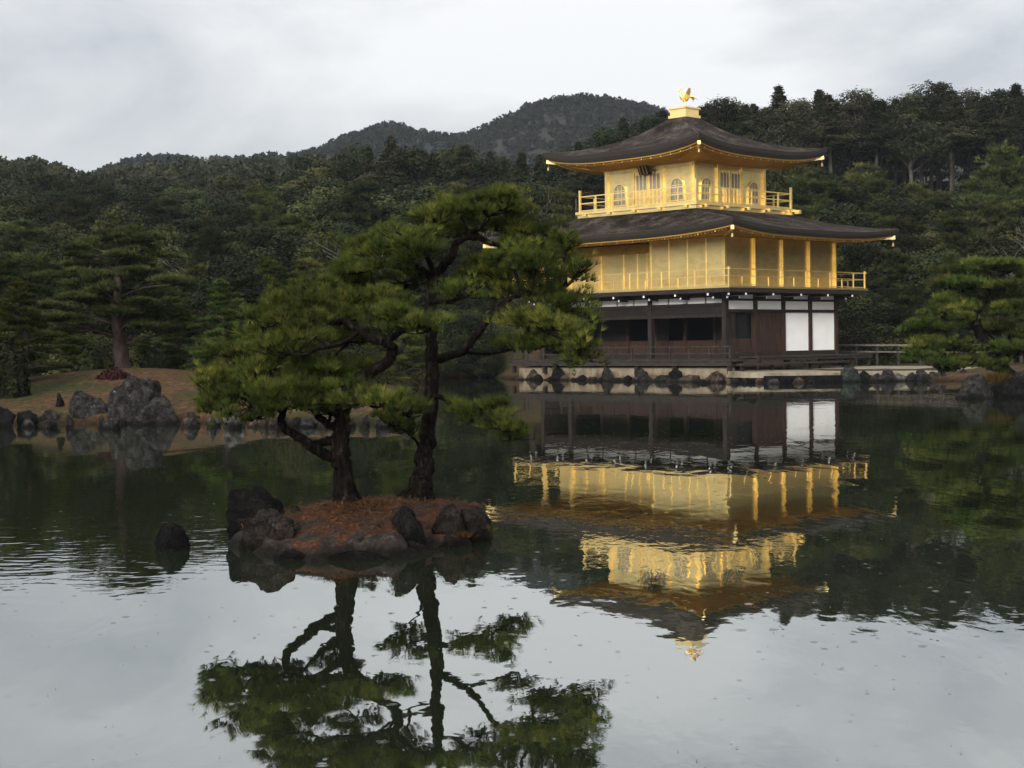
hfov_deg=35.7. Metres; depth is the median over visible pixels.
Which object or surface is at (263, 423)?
rock
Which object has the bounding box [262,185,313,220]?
evergreen tree
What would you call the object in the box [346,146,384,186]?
cedar tree
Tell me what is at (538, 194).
evergreen tree
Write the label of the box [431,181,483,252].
pine tree
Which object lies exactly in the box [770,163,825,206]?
pine tree
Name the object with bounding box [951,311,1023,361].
bush
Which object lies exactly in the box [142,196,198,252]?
pine tree
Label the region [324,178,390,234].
pine tree
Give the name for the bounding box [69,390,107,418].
rock
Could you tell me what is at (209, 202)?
evergreen tree
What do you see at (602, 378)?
rock
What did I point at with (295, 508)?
rock
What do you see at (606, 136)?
evergreen tree
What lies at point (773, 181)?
evergreen tree
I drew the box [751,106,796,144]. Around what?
conifer tree
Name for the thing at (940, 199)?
pine tree
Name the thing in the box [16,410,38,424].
rock
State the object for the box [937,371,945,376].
rock
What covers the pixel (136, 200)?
evergreen tree
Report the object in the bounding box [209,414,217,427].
rock
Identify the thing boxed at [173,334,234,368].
bush
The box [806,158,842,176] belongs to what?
cedar tree
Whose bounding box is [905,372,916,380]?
rock
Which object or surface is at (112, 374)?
shrub
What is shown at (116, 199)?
evergreen tree
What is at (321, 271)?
pine tree
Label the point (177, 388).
ground
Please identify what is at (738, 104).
conifer tree
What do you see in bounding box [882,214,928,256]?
pine tree
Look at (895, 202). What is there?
evergreen tree
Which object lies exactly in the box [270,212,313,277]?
pine tree
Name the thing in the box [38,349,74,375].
shrub
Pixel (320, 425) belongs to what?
rock
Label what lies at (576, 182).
cedar tree
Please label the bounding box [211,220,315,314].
evergreen tree
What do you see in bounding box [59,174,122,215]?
evergreen tree
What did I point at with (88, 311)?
evergreen tree
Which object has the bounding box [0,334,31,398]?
shrub
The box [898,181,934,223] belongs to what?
pine tree
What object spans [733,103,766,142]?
cedar tree
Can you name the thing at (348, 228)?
evergreen tree
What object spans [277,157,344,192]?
evergreen tree
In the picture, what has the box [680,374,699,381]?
rock
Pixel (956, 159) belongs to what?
conifer tree
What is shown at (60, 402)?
rock
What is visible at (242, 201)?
evergreen tree
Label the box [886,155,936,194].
cedar tree
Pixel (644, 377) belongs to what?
rock
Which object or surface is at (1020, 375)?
rock
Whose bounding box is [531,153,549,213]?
cedar tree
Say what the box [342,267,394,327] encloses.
evergreen tree
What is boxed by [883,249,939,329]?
evergreen tree
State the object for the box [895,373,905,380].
rock
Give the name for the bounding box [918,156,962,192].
cedar tree
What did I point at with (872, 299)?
evergreen tree
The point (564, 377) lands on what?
rock
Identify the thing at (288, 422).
rock
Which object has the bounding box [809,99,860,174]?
conifer tree
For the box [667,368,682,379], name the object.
rock
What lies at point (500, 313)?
evergreen tree
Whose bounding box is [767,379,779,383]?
rock
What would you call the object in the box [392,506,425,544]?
rock
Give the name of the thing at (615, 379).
rock
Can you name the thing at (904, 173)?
cedar tree
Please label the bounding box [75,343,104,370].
shrub
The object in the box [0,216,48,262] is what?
evergreen tree
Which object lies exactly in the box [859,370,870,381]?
rock
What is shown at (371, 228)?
pine tree
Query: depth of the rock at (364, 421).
37.96 m
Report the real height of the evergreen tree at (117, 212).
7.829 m
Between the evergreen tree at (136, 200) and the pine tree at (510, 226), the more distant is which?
the evergreen tree at (136, 200)
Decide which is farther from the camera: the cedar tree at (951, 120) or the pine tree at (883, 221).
the cedar tree at (951, 120)
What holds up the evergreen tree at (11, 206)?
on the ground
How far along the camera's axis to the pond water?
12.28 m
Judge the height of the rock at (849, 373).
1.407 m
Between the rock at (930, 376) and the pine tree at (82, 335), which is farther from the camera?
the rock at (930, 376)
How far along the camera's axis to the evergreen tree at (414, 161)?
142.80 m
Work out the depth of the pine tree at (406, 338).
66.89 m
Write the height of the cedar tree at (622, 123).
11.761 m
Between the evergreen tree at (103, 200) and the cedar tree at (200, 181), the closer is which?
the evergreen tree at (103, 200)
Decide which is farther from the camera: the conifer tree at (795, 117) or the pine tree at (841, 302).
the conifer tree at (795, 117)
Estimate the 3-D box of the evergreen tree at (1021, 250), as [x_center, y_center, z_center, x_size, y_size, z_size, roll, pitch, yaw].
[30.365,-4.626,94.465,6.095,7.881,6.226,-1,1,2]
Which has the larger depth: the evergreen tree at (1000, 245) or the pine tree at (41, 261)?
the evergreen tree at (1000, 245)
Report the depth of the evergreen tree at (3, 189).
126.62 m
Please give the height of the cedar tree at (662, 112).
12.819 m
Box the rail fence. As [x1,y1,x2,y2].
[835,344,1013,365]
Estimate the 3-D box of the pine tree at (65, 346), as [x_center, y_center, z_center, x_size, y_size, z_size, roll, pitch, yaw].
[-15.363,-1.252,55.196,2.795,3.386,2.681,-1,2,-16]
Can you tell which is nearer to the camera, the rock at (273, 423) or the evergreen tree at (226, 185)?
the rock at (273, 423)
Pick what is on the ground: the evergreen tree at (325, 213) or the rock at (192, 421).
the evergreen tree at (325, 213)
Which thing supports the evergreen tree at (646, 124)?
on the ground
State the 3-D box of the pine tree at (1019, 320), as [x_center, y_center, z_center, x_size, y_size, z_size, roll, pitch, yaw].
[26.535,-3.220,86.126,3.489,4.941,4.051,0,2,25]
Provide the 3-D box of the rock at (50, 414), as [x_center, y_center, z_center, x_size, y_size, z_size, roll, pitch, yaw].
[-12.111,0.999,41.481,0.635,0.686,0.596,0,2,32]
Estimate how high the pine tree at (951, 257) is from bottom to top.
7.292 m
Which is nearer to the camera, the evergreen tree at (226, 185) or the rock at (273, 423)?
the rock at (273, 423)
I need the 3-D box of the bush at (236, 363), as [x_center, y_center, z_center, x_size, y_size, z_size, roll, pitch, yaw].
[-8.997,-0.580,55.538,3.164,2.484,3.436,0,2,14]
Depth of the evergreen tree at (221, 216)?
114.74 m
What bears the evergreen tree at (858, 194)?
on the ground
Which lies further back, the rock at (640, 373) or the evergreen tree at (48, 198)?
the evergreen tree at (48, 198)
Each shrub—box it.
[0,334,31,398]
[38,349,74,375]
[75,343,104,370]
[95,367,129,379]
[139,346,167,368]
[184,346,208,370]
[838,319,866,353]
[863,325,886,350]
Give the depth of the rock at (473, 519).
15.57 m
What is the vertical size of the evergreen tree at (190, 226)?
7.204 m
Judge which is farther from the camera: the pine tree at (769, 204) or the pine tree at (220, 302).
the pine tree at (769, 204)
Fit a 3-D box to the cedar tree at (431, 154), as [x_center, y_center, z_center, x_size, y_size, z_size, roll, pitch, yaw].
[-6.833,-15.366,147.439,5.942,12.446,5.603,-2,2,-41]
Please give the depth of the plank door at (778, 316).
78.80 m
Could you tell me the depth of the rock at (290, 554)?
14.47 m
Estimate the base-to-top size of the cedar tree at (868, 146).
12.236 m
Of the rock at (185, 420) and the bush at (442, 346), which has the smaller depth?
the rock at (185, 420)
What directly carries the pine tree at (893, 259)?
on the ground
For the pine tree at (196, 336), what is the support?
on the ground
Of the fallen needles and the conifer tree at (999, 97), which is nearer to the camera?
the fallen needles
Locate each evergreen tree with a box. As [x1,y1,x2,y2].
[0,160,23,191]
[0,186,11,220]
[0,189,57,228]
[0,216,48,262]
[5,163,72,203]
[17,191,79,229]
[26,268,144,354]
[29,221,85,245]
[36,230,122,304]
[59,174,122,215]
[61,191,111,234]
[81,202,156,281]
[95,182,126,203]
[113,189,166,228]
[122,222,199,311]
[130,174,180,223]
[151,214,223,309]
[157,180,202,222]
[180,195,225,246]
[182,255,267,346]
[193,201,255,257]
[196,172,256,204]
[208,187,268,227]
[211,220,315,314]
[215,226,271,280]
[238,175,262,192]
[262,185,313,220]
[274,154,317,188]
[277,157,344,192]
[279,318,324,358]
[280,221,359,281]
[286,176,374,232]
[306,183,374,233]
[315,143,379,188]
[327,219,391,272]
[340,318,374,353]
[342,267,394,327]
[350,145,450,186]
[360,172,422,222]
[366,185,437,274]
[378,217,425,274]
[391,237,463,306]
[408,280,443,307]
[411,178,472,222]
[425,144,500,193]
[439,296,466,316]
[439,314,500,364]
[453,342,506,377]
[459,240,500,299]
[461,287,488,312]
[462,181,492,211]
[477,153,514,214]
[477,181,547,236]
[478,230,501,262]
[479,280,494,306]
[490,298,515,317]
[520,178,575,226]
[530,145,598,208]
[581,126,625,206]
[628,112,667,134]
[766,169,802,206]
[783,170,872,208]
[814,201,888,252]
[837,241,895,325]
[837,249,870,289]
[838,290,907,343]
[863,186,949,241]
[872,283,918,354]
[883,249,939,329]
[900,249,967,307]
[910,223,960,257]
[935,290,994,343]
[947,185,983,212]
[963,235,1023,285]
[979,218,1023,244]
[991,292,1023,362]
[994,240,1023,358]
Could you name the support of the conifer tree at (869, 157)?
on the ground
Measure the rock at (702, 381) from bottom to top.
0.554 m
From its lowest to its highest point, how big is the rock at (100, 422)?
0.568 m
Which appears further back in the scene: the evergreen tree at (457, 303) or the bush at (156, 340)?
the evergreen tree at (457, 303)
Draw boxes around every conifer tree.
[700,96,755,134]
[721,100,743,110]
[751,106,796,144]
[763,98,830,167]
[791,97,814,166]
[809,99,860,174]
[824,85,893,165]
[828,156,853,174]
[847,97,914,172]
[865,91,957,183]
[905,79,966,211]
[915,156,947,181]
[943,87,1003,179]
[945,150,965,170]
[960,88,1023,157]
[988,94,1023,157]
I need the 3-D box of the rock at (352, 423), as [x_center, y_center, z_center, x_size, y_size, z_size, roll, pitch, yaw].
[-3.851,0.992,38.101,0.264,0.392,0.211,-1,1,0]
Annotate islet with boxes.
[226,495,491,561]
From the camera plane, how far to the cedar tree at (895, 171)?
155.35 m
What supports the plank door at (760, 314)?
in the pavilion
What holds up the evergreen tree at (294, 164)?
on the ground
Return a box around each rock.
[0,406,16,426]
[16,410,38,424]
[21,417,35,426]
[38,409,59,420]
[42,420,56,428]
[56,392,64,406]
[66,414,73,427]
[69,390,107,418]
[97,415,103,427]
[103,418,120,428]
[107,375,161,423]
[133,395,179,424]
[154,521,190,549]
[180,411,200,425]
[188,415,197,426]
[206,417,220,425]
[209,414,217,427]
[223,411,244,426]
[225,486,284,536]
[228,418,241,427]
[239,508,298,551]
[248,420,257,426]
[257,416,268,426]
[267,416,278,426]
[273,548,305,560]
[285,417,290,425]
[290,417,301,427]
[290,505,300,513]
[299,416,312,427]
[310,417,318,425]
[317,416,332,427]
[328,550,390,560]
[349,417,355,426]
[359,414,369,426]
[376,419,389,427]
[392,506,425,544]
[406,541,438,552]
[431,503,466,538]
[436,534,472,547]
[460,506,491,542]
[526,369,537,379]
[532,374,542,379]
[547,374,562,379]
[552,367,563,375]
[560,375,568,379]
[575,375,586,380]
[586,376,595,380]
[592,376,604,380]
[601,367,613,377]
[604,374,612,380]
[608,378,622,380]
[623,375,632,380]
[634,368,648,377]
[639,374,651,380]
[654,375,667,381]
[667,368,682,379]
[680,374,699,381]
[697,379,709,383]
[705,371,726,382]
[731,378,738,382]
[755,378,763,382]
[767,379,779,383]
[792,377,804,382]
[840,365,860,381]
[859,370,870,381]
[869,373,881,381]
[881,369,895,381]
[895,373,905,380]
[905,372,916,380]
[916,369,927,380]
[927,371,938,379]
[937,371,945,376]
[955,374,993,398]
[990,377,1023,397]
[1012,370,1023,380]
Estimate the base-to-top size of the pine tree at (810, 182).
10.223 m
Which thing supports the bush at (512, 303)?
on the ground
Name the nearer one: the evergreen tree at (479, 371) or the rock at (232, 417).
the rock at (232, 417)
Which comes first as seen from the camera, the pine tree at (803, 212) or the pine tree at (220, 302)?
the pine tree at (220, 302)
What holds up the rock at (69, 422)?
in the pond water
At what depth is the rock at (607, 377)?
78.92 m
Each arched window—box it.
[613,183,626,206]
[670,177,684,201]
[700,177,712,200]
[747,181,759,204]
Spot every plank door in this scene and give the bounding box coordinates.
[758,312,762,351]
[763,312,768,350]
[769,312,775,350]
[775,312,781,350]
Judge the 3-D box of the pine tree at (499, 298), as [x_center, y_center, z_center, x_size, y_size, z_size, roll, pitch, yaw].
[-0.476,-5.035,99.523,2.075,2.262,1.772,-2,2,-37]
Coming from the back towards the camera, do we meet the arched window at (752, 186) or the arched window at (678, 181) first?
the arched window at (752, 186)
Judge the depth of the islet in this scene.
15.05 m
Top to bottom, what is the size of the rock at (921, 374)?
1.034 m
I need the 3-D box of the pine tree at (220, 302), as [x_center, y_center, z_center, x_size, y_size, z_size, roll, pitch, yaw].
[-9.165,-1.672,49.900,2.562,3.386,2.457,1,2,43]
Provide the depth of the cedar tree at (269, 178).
151.92 m
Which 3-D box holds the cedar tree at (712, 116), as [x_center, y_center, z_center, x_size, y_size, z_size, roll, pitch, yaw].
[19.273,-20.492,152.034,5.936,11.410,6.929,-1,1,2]
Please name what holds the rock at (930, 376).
on the ground
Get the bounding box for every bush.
[0,321,43,376]
[25,326,110,377]
[79,333,141,368]
[128,329,186,368]
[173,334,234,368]
[216,334,286,375]
[273,339,344,383]
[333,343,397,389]
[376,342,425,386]
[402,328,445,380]
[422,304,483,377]
[425,338,461,374]
[441,308,516,350]
[443,298,486,315]
[489,297,530,319]
[795,301,910,365]
[828,319,906,363]
[874,304,954,362]
[890,331,979,362]
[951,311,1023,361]
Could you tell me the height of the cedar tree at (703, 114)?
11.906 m
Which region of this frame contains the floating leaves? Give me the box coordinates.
[0,427,1016,767]
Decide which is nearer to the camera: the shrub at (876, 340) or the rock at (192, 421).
the rock at (192, 421)
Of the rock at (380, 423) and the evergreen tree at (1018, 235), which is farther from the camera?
the evergreen tree at (1018, 235)
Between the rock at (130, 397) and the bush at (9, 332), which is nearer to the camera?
the rock at (130, 397)
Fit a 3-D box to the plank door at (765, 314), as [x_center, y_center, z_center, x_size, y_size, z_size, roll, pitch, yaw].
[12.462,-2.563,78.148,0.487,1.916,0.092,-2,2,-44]
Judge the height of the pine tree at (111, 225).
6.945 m
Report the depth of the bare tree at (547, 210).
115.13 m
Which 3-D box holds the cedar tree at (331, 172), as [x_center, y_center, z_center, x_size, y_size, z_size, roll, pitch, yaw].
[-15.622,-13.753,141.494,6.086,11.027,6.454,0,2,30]
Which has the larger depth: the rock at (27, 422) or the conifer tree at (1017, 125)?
the conifer tree at (1017, 125)
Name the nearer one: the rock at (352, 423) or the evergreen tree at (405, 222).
the rock at (352, 423)
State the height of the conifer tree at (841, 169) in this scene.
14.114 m
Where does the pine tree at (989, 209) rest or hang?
on the ground
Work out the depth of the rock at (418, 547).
14.92 m
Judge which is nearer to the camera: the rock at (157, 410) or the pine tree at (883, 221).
the rock at (157, 410)
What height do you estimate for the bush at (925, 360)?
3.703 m
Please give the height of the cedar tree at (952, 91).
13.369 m
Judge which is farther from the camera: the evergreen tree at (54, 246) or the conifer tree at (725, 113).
the conifer tree at (725, 113)
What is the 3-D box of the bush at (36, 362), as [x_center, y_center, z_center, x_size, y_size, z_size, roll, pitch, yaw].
[-16.315,-0.700,57.114,3.876,3.106,3.569,-2,2,-28]
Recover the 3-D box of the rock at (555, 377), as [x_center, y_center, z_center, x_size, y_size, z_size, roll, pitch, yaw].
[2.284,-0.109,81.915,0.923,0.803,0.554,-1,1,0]
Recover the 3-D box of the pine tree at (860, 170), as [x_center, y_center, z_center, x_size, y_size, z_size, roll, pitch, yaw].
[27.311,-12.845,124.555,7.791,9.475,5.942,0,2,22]
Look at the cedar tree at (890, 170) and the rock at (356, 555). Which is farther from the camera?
the cedar tree at (890, 170)
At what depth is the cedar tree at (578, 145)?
146.65 m
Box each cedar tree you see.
[193,171,206,194]
[261,165,278,195]
[325,167,339,181]
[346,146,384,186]
[364,135,410,222]
[413,154,438,181]
[430,151,445,177]
[435,143,491,190]
[481,150,501,187]
[501,151,532,193]
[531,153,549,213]
[555,170,601,217]
[563,140,602,217]
[616,118,628,139]
[627,126,638,138]
[657,110,667,121]
[697,105,709,120]
[706,109,734,134]
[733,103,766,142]
[749,103,758,124]
[750,105,759,124]
[763,84,793,140]
[786,107,843,167]
[797,92,870,172]
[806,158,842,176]
[808,89,824,167]
[831,105,861,182]
[832,100,916,171]
[837,156,863,184]
[878,106,907,188]
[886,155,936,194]
[889,98,908,187]
[893,103,911,188]
[910,96,962,190]
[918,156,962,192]
[927,99,940,207]
[930,93,995,191]
[933,89,982,190]
[948,155,991,191]
[961,95,1022,175]
[962,101,978,179]
[1006,82,1023,187]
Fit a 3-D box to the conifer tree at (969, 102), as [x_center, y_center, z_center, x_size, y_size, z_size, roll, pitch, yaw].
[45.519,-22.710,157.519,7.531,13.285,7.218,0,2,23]
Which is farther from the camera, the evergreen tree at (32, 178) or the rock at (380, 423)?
the evergreen tree at (32, 178)
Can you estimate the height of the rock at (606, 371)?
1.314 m
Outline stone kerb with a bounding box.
[764,375,841,382]
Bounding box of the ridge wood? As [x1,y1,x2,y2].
[0,152,807,208]
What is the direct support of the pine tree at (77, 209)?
on the ground
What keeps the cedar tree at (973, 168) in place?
on the ground
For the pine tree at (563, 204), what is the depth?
115.31 m
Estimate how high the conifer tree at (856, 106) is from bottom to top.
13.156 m
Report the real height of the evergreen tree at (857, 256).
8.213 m
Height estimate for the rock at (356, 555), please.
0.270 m
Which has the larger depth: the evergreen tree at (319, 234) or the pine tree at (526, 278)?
the pine tree at (526, 278)
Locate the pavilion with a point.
(683, 217)
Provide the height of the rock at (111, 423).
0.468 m
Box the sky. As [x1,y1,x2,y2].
[0,0,1023,172]
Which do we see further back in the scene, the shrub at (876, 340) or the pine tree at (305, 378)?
the shrub at (876, 340)
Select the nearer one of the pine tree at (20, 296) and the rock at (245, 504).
the rock at (245, 504)
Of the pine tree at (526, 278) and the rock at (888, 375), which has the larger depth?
the pine tree at (526, 278)
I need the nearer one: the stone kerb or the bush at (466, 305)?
the stone kerb
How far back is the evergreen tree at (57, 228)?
95.74 m
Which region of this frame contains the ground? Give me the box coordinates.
[0,212,1023,424]
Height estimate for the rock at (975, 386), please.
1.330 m
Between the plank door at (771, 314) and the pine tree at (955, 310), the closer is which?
the pine tree at (955, 310)
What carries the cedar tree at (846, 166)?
on the ground
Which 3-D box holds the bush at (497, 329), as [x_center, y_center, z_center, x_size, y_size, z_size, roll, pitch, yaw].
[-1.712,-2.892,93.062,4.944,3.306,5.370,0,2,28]
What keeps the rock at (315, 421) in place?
in the pond water
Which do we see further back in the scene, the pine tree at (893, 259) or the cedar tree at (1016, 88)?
the cedar tree at (1016, 88)
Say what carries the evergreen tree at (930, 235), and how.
on the ground
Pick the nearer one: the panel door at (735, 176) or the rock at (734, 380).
the rock at (734, 380)
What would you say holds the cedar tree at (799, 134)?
on the ground
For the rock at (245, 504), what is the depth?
16.35 m
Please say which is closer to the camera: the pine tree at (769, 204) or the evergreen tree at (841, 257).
the evergreen tree at (841, 257)
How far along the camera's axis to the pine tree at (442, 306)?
93.65 m
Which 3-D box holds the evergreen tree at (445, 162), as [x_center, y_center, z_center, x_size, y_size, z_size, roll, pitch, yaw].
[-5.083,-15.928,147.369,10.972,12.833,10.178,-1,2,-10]
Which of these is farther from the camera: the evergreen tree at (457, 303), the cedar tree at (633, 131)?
the cedar tree at (633, 131)
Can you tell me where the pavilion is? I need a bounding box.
[480,88,898,373]
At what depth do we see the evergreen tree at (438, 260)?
94.37 m
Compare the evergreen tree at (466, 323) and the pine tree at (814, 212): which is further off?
the pine tree at (814, 212)
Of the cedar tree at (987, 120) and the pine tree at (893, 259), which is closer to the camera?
the pine tree at (893, 259)
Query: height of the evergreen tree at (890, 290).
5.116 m
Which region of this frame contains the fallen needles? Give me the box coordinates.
[239,493,488,536]
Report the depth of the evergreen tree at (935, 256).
94.66 m
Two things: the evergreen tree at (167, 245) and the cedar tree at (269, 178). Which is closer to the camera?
the evergreen tree at (167, 245)
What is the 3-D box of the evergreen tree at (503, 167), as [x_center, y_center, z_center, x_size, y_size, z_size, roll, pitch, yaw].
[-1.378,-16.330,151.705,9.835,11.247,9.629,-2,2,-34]
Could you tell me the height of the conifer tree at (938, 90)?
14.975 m
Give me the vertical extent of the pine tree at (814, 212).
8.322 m
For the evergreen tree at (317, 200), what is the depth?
117.48 m
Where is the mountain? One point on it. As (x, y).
(374, 137)
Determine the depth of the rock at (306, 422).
37.96 m
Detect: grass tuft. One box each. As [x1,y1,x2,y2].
[442,530,479,539]
[981,370,1015,382]
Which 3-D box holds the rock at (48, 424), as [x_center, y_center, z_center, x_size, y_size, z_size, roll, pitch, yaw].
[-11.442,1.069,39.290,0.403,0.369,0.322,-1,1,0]
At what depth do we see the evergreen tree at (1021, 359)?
87.82 m
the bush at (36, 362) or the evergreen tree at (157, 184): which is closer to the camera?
the bush at (36, 362)
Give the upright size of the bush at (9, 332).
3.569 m
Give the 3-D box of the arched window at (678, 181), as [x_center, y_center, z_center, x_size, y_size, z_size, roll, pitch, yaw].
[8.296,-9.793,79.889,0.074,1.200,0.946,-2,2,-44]
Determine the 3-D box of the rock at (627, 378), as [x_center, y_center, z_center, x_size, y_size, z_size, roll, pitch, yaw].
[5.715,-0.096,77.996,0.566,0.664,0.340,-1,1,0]
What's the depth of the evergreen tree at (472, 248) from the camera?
100.37 m
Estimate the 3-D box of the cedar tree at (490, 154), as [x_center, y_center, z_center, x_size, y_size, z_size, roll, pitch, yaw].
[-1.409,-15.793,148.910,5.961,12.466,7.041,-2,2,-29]
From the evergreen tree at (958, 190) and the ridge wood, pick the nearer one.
the evergreen tree at (958, 190)
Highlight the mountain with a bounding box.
[85,92,1020,208]
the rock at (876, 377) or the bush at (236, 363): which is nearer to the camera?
the bush at (236, 363)
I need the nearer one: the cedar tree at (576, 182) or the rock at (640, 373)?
the rock at (640, 373)
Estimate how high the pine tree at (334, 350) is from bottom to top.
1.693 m
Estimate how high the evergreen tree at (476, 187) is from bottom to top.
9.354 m
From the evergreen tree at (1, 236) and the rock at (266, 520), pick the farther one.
the evergreen tree at (1, 236)
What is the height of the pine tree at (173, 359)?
3.373 m
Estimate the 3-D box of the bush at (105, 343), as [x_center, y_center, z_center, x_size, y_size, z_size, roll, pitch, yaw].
[-14.924,-0.586,57.976,4.546,2.837,4.390,-1,2,-13]
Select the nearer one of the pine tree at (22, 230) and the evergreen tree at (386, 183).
the pine tree at (22, 230)
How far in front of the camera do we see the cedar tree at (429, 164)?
145.61 m
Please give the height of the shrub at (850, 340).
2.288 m
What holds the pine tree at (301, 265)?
on the ground
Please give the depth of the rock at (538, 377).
82.78 m
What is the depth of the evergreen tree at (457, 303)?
94.23 m
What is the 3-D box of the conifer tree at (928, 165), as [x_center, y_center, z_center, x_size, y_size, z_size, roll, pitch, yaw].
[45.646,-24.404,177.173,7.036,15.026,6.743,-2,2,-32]
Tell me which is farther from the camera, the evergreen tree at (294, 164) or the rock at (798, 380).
the evergreen tree at (294, 164)
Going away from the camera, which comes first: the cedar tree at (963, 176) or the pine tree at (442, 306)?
the pine tree at (442, 306)
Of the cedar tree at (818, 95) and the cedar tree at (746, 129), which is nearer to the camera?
the cedar tree at (746, 129)
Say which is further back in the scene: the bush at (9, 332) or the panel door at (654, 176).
the panel door at (654, 176)
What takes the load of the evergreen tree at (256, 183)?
on the ground
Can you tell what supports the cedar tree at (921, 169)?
on the ground
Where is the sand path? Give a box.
[726,366,977,377]
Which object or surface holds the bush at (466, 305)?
on the ground
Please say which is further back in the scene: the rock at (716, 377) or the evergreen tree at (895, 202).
the evergreen tree at (895, 202)
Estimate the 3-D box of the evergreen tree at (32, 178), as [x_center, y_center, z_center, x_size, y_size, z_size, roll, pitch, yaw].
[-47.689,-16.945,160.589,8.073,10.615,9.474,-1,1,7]
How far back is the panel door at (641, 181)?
81.60 m
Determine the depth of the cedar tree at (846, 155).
155.99 m
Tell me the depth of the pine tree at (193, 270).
69.84 m
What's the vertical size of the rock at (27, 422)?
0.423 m
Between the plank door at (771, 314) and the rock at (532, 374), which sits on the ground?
the rock at (532, 374)
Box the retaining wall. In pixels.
[519,367,734,380]
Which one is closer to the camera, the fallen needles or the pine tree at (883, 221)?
the fallen needles
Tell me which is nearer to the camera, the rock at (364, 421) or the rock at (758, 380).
the rock at (364, 421)
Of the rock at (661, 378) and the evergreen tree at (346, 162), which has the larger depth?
the evergreen tree at (346, 162)
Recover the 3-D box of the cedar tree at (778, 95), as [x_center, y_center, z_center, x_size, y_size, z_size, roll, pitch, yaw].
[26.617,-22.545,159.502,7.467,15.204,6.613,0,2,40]
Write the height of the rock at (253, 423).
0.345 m
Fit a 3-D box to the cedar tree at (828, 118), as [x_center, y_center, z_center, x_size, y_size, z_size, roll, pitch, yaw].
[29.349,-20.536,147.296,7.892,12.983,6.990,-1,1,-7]
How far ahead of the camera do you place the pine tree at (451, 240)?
96.62 m
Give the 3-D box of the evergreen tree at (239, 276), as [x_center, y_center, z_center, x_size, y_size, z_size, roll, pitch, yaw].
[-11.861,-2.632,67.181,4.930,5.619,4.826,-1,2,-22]
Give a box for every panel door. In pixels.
[635,173,647,206]
[648,170,659,205]
[720,169,729,203]
[730,170,740,204]
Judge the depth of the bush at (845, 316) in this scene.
90.20 m
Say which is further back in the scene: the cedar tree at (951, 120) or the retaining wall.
the cedar tree at (951, 120)
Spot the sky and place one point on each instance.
(85, 85)
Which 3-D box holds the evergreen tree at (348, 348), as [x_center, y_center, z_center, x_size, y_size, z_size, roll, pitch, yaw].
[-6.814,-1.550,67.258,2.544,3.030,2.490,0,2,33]
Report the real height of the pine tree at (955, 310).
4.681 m
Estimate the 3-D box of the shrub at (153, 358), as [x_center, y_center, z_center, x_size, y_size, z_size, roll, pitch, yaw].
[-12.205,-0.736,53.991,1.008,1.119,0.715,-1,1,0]
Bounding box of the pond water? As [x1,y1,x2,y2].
[0,377,1023,767]
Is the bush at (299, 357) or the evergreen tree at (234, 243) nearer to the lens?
the bush at (299, 357)
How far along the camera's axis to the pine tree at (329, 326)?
59.07 m
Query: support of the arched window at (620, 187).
in the pavilion
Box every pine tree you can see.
[0,217,65,299]
[0,250,63,329]
[0,258,23,332]
[0,280,74,374]
[1,222,216,367]
[30,300,108,376]
[48,194,103,251]
[73,332,110,366]
[89,220,147,293]
[125,262,201,356]
[130,334,155,367]
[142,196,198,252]
[151,302,202,369]
[156,260,216,338]
[169,223,266,295]
[181,278,251,368]
[183,334,206,347]
[185,271,460,502]
[236,182,292,227]
[237,256,325,373]
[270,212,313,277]
[284,257,323,320]
[303,268,378,348]
[311,322,352,352]
[315,180,612,502]
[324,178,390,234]
[324,348,344,382]
[343,271,443,386]
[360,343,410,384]
[362,226,393,281]
[412,263,462,315]
[425,227,481,286]
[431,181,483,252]
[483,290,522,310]
[491,222,553,311]
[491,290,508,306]
[538,183,578,225]
[766,190,776,205]
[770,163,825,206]
[775,170,852,214]
[786,203,816,219]
[805,207,825,220]
[834,287,866,330]
[843,161,886,207]
[861,169,894,217]
[863,248,929,360]
[865,212,916,251]
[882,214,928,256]
[893,254,1023,378]
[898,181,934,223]
[923,190,968,223]
[923,248,993,317]
[927,207,985,258]
[930,138,1023,241]
[955,199,1022,255]
[970,281,1023,340]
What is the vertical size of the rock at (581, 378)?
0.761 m
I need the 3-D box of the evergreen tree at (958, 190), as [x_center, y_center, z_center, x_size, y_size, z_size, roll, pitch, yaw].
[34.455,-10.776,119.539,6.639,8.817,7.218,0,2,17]
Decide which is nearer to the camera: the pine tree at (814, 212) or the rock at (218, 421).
the rock at (218, 421)
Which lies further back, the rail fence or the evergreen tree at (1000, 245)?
the evergreen tree at (1000, 245)
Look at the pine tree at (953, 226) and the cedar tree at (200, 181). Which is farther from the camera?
the cedar tree at (200, 181)
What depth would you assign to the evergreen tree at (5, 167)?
165.64 m
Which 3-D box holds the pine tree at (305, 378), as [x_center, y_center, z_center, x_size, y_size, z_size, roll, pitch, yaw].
[-1.909,0.046,16.241,2.863,2.517,2.134,-1,1,0]
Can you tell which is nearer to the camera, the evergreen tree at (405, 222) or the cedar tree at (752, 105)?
the evergreen tree at (405, 222)
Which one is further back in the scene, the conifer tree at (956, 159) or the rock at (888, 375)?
the conifer tree at (956, 159)
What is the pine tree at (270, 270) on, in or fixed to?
on the ground
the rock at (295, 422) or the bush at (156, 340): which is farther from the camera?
the bush at (156, 340)

